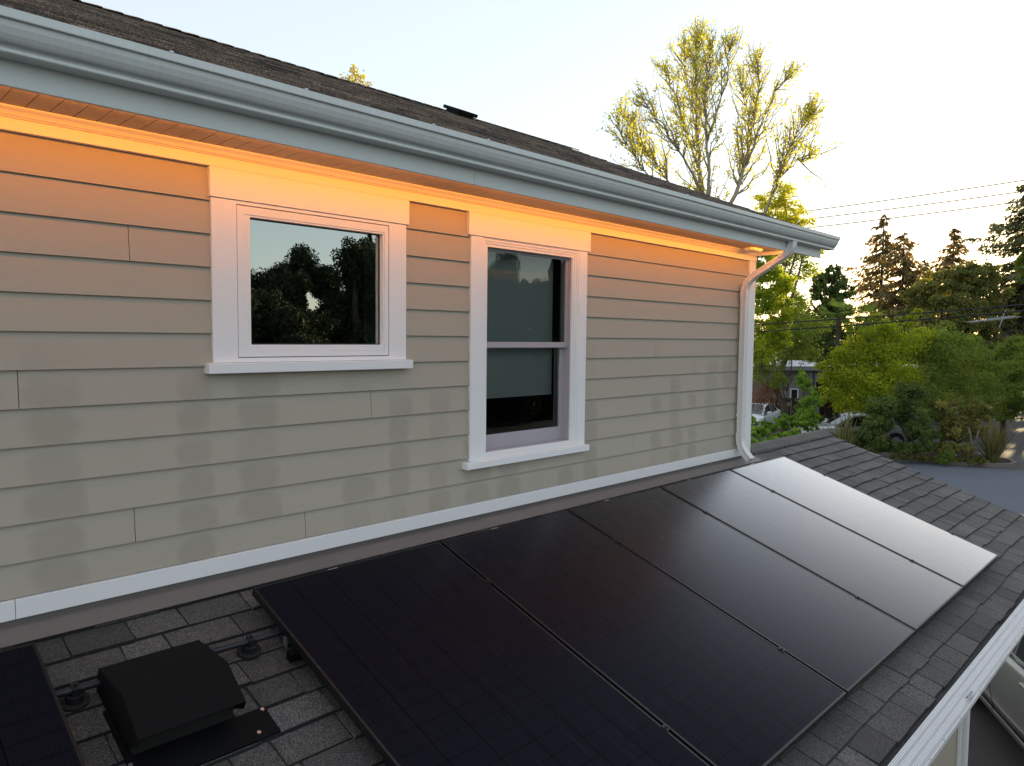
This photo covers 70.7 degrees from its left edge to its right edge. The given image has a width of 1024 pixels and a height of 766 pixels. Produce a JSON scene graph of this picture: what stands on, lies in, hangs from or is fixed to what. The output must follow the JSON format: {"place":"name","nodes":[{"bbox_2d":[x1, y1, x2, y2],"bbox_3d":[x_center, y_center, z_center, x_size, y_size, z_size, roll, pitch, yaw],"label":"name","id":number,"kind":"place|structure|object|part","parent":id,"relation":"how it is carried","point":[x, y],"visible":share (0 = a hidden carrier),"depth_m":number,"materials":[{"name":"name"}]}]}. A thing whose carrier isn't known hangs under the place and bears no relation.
{"place":"outdoors","nodes":[
{"label":"outdoors","id":0,"kind":"place"},
{"bbox_2d":[0,0,1023,765],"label":"house","id":1,"kind":"structure","parent":0,"point":[264,320],"depth_m":3.67,"materials":[{"name":"paint"}]},
{"bbox_2d":[0,642,85,765],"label":"solar panel","id":2,"kind":"object","parent":1,"relation":"attached to","point":[35,729],"visible":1,"depth_m":2.38,"materials":[{"name":"black glass"}]},
{"bbox_2d":[55,630,287,711],"bbox_3d":[-1.315,1.105,2.810,1.500,0.085,0.144,-3,23,-45],"label":"conduit","id":3,"kind":"object","parent":1,"relation":"attached to","point":[75,696],"visible":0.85,"depth_m":2.64,"materials":[{"name":"metal"}]},
{"bbox_2d":[96,640,280,765],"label":"roof vent","id":4,"kind":"object","parent":1,"relation":"attached to","point":[176,705],"visible":1,"depth_m":2.56,"materials":[{"name":"black metal"}]},
{"bbox_2d":[204,166,412,373],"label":"window","id":5,"kind":"structure","parent":1,"relation":"in","point":[305,276],"depth_m":4.01,"materials":[{"name":"white paint"}]},
{"bbox_2d":[443,104,477,120],"bbox_3d":[-0.571,-2.977,7.955,0.280,0.070,0.280,-3,28,-45],"label":"ridge box vent","id":6,"kind":"object","parent":1,"relation":"on","point":[460,112],"visible":0.98,"depth_m":7.87,"materials":[{"name":"black metal"}]},
{"bbox_2d":[252,542,709,765],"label":"solar panel","id":7,"kind":"object","parent":1,"relation":"attached to","point":[436,654],"visible":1,"depth_m":3.07,"materials":[{"name":"black glass"}]},
{"bbox_2d":[462,211,590,469],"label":"window","id":8,"kind":"structure","parent":1,"relation":"in","point":[528,287],"depth_m":5.04,"materials":[{"name":"white paint"}]},
{"bbox_2d":[441,510,845,765],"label":"solar panel","id":9,"kind":"object","parent":1,"relation":"attached to","point":[708,683],"visible":0.86,"depth_m":3.65,"materials":[{"name":"black glass"}]},
{"bbox_2d":[568,487,914,696],"bbox_3d":[1.400,1.204,4.615,1.142,0.088,1.927,-3,23,-45],"label":"solar panel","id":10,"kind":"object","parent":1,"relation":"attached to","point":[846,642],"visible":0.83,"depth_m":4.45,"materials":[{"name":"black glass"}]},
{"bbox_2d":[744,247,762,251],"bbox_3d":[2.249,-1.240,6.736,0.110,0.025,0.220,4,5,45],"label":"soffit light","id":11,"kind":"object","parent":1,"relation":"attached to","point":[751,249],"visible":1,"depth_m":6.67,"materials":[{"name":"white paint"}]},
{"bbox_2d":[660,470,962,633],"bbox_3d":[2.179,1.163,5.398,1.142,0.088,1.927,-3,23,-45],"label":"solar panel","id":12,"kind":"object","parent":1,"relation":"attached to","point":[912,594],"visible":0.8,"depth_m":5.26,"materials":[{"name":"black glass"}]},
{"bbox_2d":[730,456,998,589],"bbox_3d":[2.958,1.122,6.180,1.142,0.088,1.927,-3,23,-45],"label":"solar panel","id":13,"kind":"object","parent":1,"relation":"attached to","point":[960,561],"visible":0.85,"depth_m":6.06,"materials":[{"name":"black glass"}]},
{"bbox_2d":[81,0,1023,333],"label":"sky","id":14,"kind":"structure","parent":0,"point":[924,96],"materials":[{"name":"white"}]},
{"bbox_2d":[751,435,1023,513],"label":"road","id":15,"kind":"structure","parent":0,"point":[1004,488],"depth_m":24.29,"materials":[{"name":"grey asphalt"}]},
{"bbox_2d":[752,401,780,433],"bbox_3d":[12.439,1.724,37.024,2.074,1.510,4.600,3,4,35],"label":"parked car","id":16,"kind":"object","parent":15,"relation":"on","point":[772,412],"visible":0.3,"depth_m":36.23,"materials":[{"name":"white paint"}]},
{"bbox_3d":[12.792,1.353,36.233,0.199,0.450,1.280,3,4,35],"label":"side window","id":17,"kind":"part","parent":16,"relation":"part of","materials":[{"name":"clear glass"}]},
{"bbox_2d":[752,379,784,437],"bbox_3d":[11.748,1.113,33.624,1.999,3.057,1.494,0,4,-6],"label":"russet shrub","id":18,"kind":"object","parent":15,"relation":"on","point":[766,402],"visible":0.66,"depth_m":33.44,"materials":[{"name":"brown plant"}]},
{"bbox_2d":[750,413,819,443],"bbox_3d":[11.143,2.087,29.459,3.254,1.644,2.002,1,4,0],"label":"euphorbia hedge","id":19,"kind":"object","parent":15,"relation":"on","point":[783,421],"visible":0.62,"depth_m":29.64,"materials":[{"name":"green plant"}]},
{"bbox_2d":[750,180,821,437],"bbox_3d":[12.502,-3.333,33.495,3.005,11.979,3.141,4,5,45],"label":"golden tree","id":20,"kind":"object","parent":15,"relation":"on","point":[783,197],"visible":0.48,"depth_m":32.87,"materials":[{"name":"green plant"}]},
{"bbox_2d":[792,368,828,431],"bbox_3d":[12.853,1.083,31.151,1.448,3.474,1.686,2,4,18],"label":"bushy shrub","id":21,"kind":"object","parent":15,"relation":"on","point":[804,384],"visible":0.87,"depth_m":31.11,"materials":[{"name":"green plant"}]},
{"bbox_2d":[816,411,875,448],"bbox_3d":[12.604,1.984,26.744,2.273,2.059,2.126,1,4,5],"label":"flax plant","id":22,"kind":"object","parent":15,"relation":"on","point":[845,437],"visible":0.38,"depth_m":26.59,"materials":[{"name":"green plant"}]},
{"bbox_2d":[797,412,912,446],"bbox_3d":[15.101,2.066,31.988,4.750,1.523,2.093,1,4,-1],"label":"parked car","id":23,"kind":"object","parent":15,"relation":"on","point":[896,435],"visible":0.27,"depth_m":31.24,"materials":[{"name":"silver paint"}]},
{"bbox_3d":[14.690,1.682,31.223,1.280,0.469,0.201,1,4,-1],"label":"side window","id":24,"kind":"part","parent":23,"relation":"part of","materials":[{"name":"black glass"}]},
{"bbox_2d":[849,395,901,453],"bbox_3d":[13.855,1.732,27.633,2.658,2.518,1.578,-2,4,-36],"label":"planter shrub","id":25,"kind":"object","parent":15,"relation":"on","point":[874,420],"visible":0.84,"depth_m":27.35,"materials":[{"name":"green plant"}]},
{"bbox_2d":[876,378,944,456],"bbox_3d":[15.301,1.405,27.914,2.466,3.149,2.351,-1,4,-19],"label":"planter shrub","id":26,"kind":"object","parent":15,"relation":"on","point":[917,428],"visible":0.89,"depth_m":27.71,"materials":[{"name":"green plant"}]},
{"bbox_2d":[889,453,971,463],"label":"ground cover","id":27,"kind":"object","parent":15,"relation":"on","point":[916,458],"visible":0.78,"depth_m":27.26,"materials":[{"name":"green plant"}]},
{"bbox_2d":[936,450,957,463],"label":"plant","id":28,"kind":"object","parent":15,"relation":"on","point":[943,458],"visible":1,"depth_m":26.87,"materials":[{"name":"green plant"}]},
{"bbox_2d":[754,304,1023,324],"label":"utility cable","id":29,"kind":"object","parent":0,"point":[894,314],"visible":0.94,"depth_m":24.43,"materials":[{"name":"black rubber"}]},
{"bbox_2d":[756,350,1023,470],"bbox_3d":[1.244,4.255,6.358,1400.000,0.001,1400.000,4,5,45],"label":"ground","id":30,"kind":"structure","parent":0,"point":[1014,451],"depth_m":33.66,"materials":[{"name":"concrete"}]},
{"bbox_2d":[339,64,371,86],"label":"distant tree","id":31,"kind":"object","parent":30,"relation":"on","point":[356,77],"visible":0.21,"depth_m":44.94,"materials":[{"name":"yellow plant"}]},
{"bbox_2d":[596,15,846,213],"bbox_3d":[7.616,-5.615,27.784,8.406,17.669,7.197,2,4,15],"label":"sycamore tree","id":32,"kind":"object","parent":30,"relation":"on","point":[697,99],"visible":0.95,"depth_m":26.90,"materials":[{"name":"green plant"}]},
{"bbox_2d":[751,255,804,415],"bbox_3d":[10.688,-1.509,30.210,2.510,8.701,2.622,4,5,45],"label":"corner tree","id":33,"kind":"object","parent":30,"relation":"on","point":[771,304],"visible":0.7,"depth_m":29.76,"materials":[{"name":"green plant"}]},
{"bbox_2d":[753,399,814,422],"bbox_3d":[14.081,1.606,38.609,4.148,1.484,0.092,1,4,0],"label":"timber fence","id":34,"kind":"object","parent":30,"relation":"on","point":[796,402],"visible":0.14,"depth_m":38.58,"materials":[{"name":"brown wood"}]},
{"bbox_2d":[775,398,798,426],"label":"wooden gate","id":35,"kind":"structure","parent":30,"relation":"on","point":[777,406],"depth_m":38.48,"materials":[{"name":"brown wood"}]},
{"bbox_2d":[753,303,835,404],"bbox_3d":[12.893,-0.509,33.247,4.781,6.364,2.711,-1,4,-17],"label":"broadleaf tree","id":36,"kind":"object","parent":30,"relation":"on","point":[797,347],"visible":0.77,"depth_m":32.85,"materials":[{"name":"green plant"}]},
{"bbox_2d":[779,249,825,402],"bbox_3d":[13.863,-2.228,35.214,2.416,9.579,1.884,2,4,23],"label":"slender tree","id":37,"kind":"object","parent":30,"relation":"on","point":[810,272],"visible":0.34,"depth_m":34.79,"materials":[{"name":"green plant"}]},
{"bbox_2d":[754,302,901,361],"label":"shadowed evergreen","id":38,"kind":"object","parent":30,"relation":"on","point":[828,340],"visible":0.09,"depth_m":47.11,"materials":[{"name":"green plant"}]},
{"bbox_2d":[814,389,841,422],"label":"garden shed","id":39,"kind":"structure","parent":30,"relation":"on","point":[825,411],"depth_m":33.96,"materials":[{"name":"brown wood"}]},
{"bbox_2d":[802,263,856,355],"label":"round evergreen","id":40,"kind":"object","parent":30,"relation":"on","point":[837,279],"visible":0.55,"depth_m":49.71,"materials":[{"name":"green plant"}]},
{"bbox_2d":[815,299,861,358],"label":"tree","id":41,"kind":"object","parent":30,"relation":"on","point":[841,305],"visible":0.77,"depth_m":44.77,"materials":[{"name":"green plant"}]},
{"bbox_2d":[752,360,943,423],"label":"flat roof building","id":42,"kind":"structure","parent":30,"relation":"on","point":[793,391],"depth_m":40.90,"materials":[{"name":"grey paint"}]},
{"bbox_2d":[790,388,798,397],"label":"window","id":43,"kind":"structure","parent":42,"relation":"in","point":[793,392],"depth_m":40.92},
{"bbox_2d":[814,380,824,388],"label":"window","id":44,"kind":"structure","parent":42,"relation":"in","point":[817,384],"depth_m":40.54,"materials":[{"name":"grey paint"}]},
{"bbox_2d":[842,303,889,361],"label":"tree","id":45,"kind":"object","parent":30,"relation":"on","point":[864,306],"visible":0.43,"depth_m":45.58,"materials":[{"name":"green plant"}]},
{"bbox_2d":[815,228,945,363],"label":"conifer","id":46,"kind":"object","parent":30,"relation":"on","point":[907,274],"visible":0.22,"depth_m":55.25,"materials":[{"name":"green plant"}]},
{"bbox_2d":[841,214,935,364],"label":"conifer","id":47,"kind":"object","parent":30,"relation":"on","point":[887,248],"visible":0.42,"depth_m":57.37,"materials":[{"name":"green plant"}]},
{"bbox_2d":[876,442,1017,466],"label":"kerb","id":48,"kind":"structure","parent":30,"relation":"on","point":[1012,463],"depth_m":27.22,"materials":[{"name":"concrete"}]},
{"bbox_2d":[918,260,976,369],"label":"conifer","id":49,"kind":"object","parent":30,"relation":"on","point":[926,264],"visible":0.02,"depth_m":61.27,"materials":[{"name":"green plant"}]},
{"bbox_2d":[920,228,977,371],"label":"conifer","id":50,"kind":"object","parent":30,"relation":"on","point":[951,259],"visible":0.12,"depth_m":59.25,"materials":[{"name":"green plant"}]},
{"bbox_2d":[890,320,1011,446],"bbox_3d":[18.414,0.081,30.804,6.675,5.655,3.596,-1,4,-26],"label":"feathery tree","id":51,"kind":"object","parent":30,"relation":"on","point":[940,368],"visible":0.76,"depth_m":30.71,"materials":[{"name":"green plant"}]},
{"bbox_2d":[893,259,1021,385],"bbox_3d":[24.352,-2.157,39.326,7.322,9.187,3.133,1,4,-1],"label":"bushy evergreen","id":52,"kind":"object","parent":30,"relation":"on","point":[971,290],"visible":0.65,"depth_m":38.87,"materials":[{"name":"green plant"}]},
{"bbox_2d":[967,454,989,465],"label":"plant","id":53,"kind":"object","parent":30,"relation":"on","point":[979,459],"visible":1,"depth_m":26.77,"materials":[{"name":"green plant"}]},
{"bbox_2d":[940,184,1023,395],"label":"conifer","id":54,"kind":"object","parent":30,"relation":"on","point":[1014,225],"visible":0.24,"depth_m":49.41,"materials":[{"name":"green plant"}]},
{"bbox_2d":[967,310,1017,425],"bbox_3d":[23.561,-0.502,35.622,1.890,6.274,1.393,1,4,6],"label":"utility pole","id":55,"kind":"object","parent":30,"relation":"on","point":[996,326],"visible":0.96,"depth_m":35.80,"materials":[{"name":"wood"}]},
{"bbox_2d":[977,333,1023,446],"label":"roadside tree","id":56,"kind":"object","parent":30,"relation":"on","point":[1012,348],"visible":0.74,"depth_m":32.33,"materials":[{"name":"green plant"}]},
{"bbox_2d":[1012,249,1023,283],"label":"garden tree","id":57,"kind":"object","parent":30,"relation":"on","point":[1018,266],"visible":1,"depth_m":44.16,"materials":[{"name":"green plant"}]},
{"bbox_2d":[757,310,1023,331],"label":"utility cable","id":58,"kind":"object","parent":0,"point":[895,321],"visible":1,"depth_m":24.37,"materials":[{"name":"black rubber"}]},
{"bbox_2d":[771,180,1023,215],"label":"overhead wire","id":59,"kind":"object","parent":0,"point":[918,195],"visible":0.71,"depth_m":36.27,"materials":[{"name":"black metal"}]},
{"bbox_2d":[801,191,1023,219],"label":"overhead wire","id":60,"kind":"object","parent":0,"point":[921,205],"visible":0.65,"depth_m":36.14,"materials":[{"name":"black metal"}]},
{"bbox_2d":[809,201,1023,227],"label":"overhead wire","id":61,"kind":"object","parent":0,"point":[921,214],"visible":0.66,"depth_m":36.12,"materials":[{"name":"black metal"}]},
{"bbox_2d":[874,447,1009,462],"bbox_3d":[16.034,2.771,31.193,3.652,0.001,9.799,-1,4,-25],"label":"planter bed","id":62,"kind":"object","parent":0,"point":[931,454],"visible":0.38,"depth_m":29.14,"materials":[{"name":"soil"}]},
{"bbox_2d":[813,308,943,451],"bbox_3d":[15.890,-0.154,30.500,5.739,6.129,3.532,0,4,-7],"label":"lime maple","id":63,"kind":"object","parent":62,"relation":"on","point":[894,352],"visible":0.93,"depth_m":30.38,"materials":[{"name":"green plant"}]},
{"bbox_2d":[923,395,1000,460],"bbox_3d":[17.273,1.534,28.100,3.356,2.912,1.987,-2,4,-32],"label":"planter shrub","id":64,"kind":"object","parent":62,"relation":"on","point":[954,420],"visible":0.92,"depth_m":27.79,"materials":[{"name":"green plant"}]},
{"bbox_2d":[954,427,979,459],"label":"bare stem","id":65,"kind":"object","parent":62,"relation":"on","point":[970,438],"visible":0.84,"depth_m":27.35,"materials":[{"name":"grey plant"}]},
{"bbox_2d":[958,417,1018,462],"bbox_3d":[18.128,2.115,27.329,2.387,1.842,2.294,4,5,45],"label":"flax plant","id":66,"kind":"object","parent":62,"relation":"on","point":[993,445],"visible":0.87,"depth_m":27.14,"materials":[{"name":"green plant"}]},
{"bbox_2d":[968,694,1023,765],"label":"driveway","id":67,"kind":"structure","parent":0,"point":[993,741],"depth_m":8.38,"materials":[{"name":"grey concrete"}]},
{"bbox_2d":[979,635,1023,748],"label":"parked suv","id":68,"kind":"object","parent":67,"relation":"on","point":[1003,693],"visible":0.16,"depth_m":8.04,"materials":[{"name":"beige paint"}]},
{"bbox_3d":[5.547,2.801,7.440,0.141,0.519,1.160,1,4,12],"label":"side window","id":69,"kind":"part","parent":68,"relation":"part of","materials":[{"name":"black glass"}]}
]}

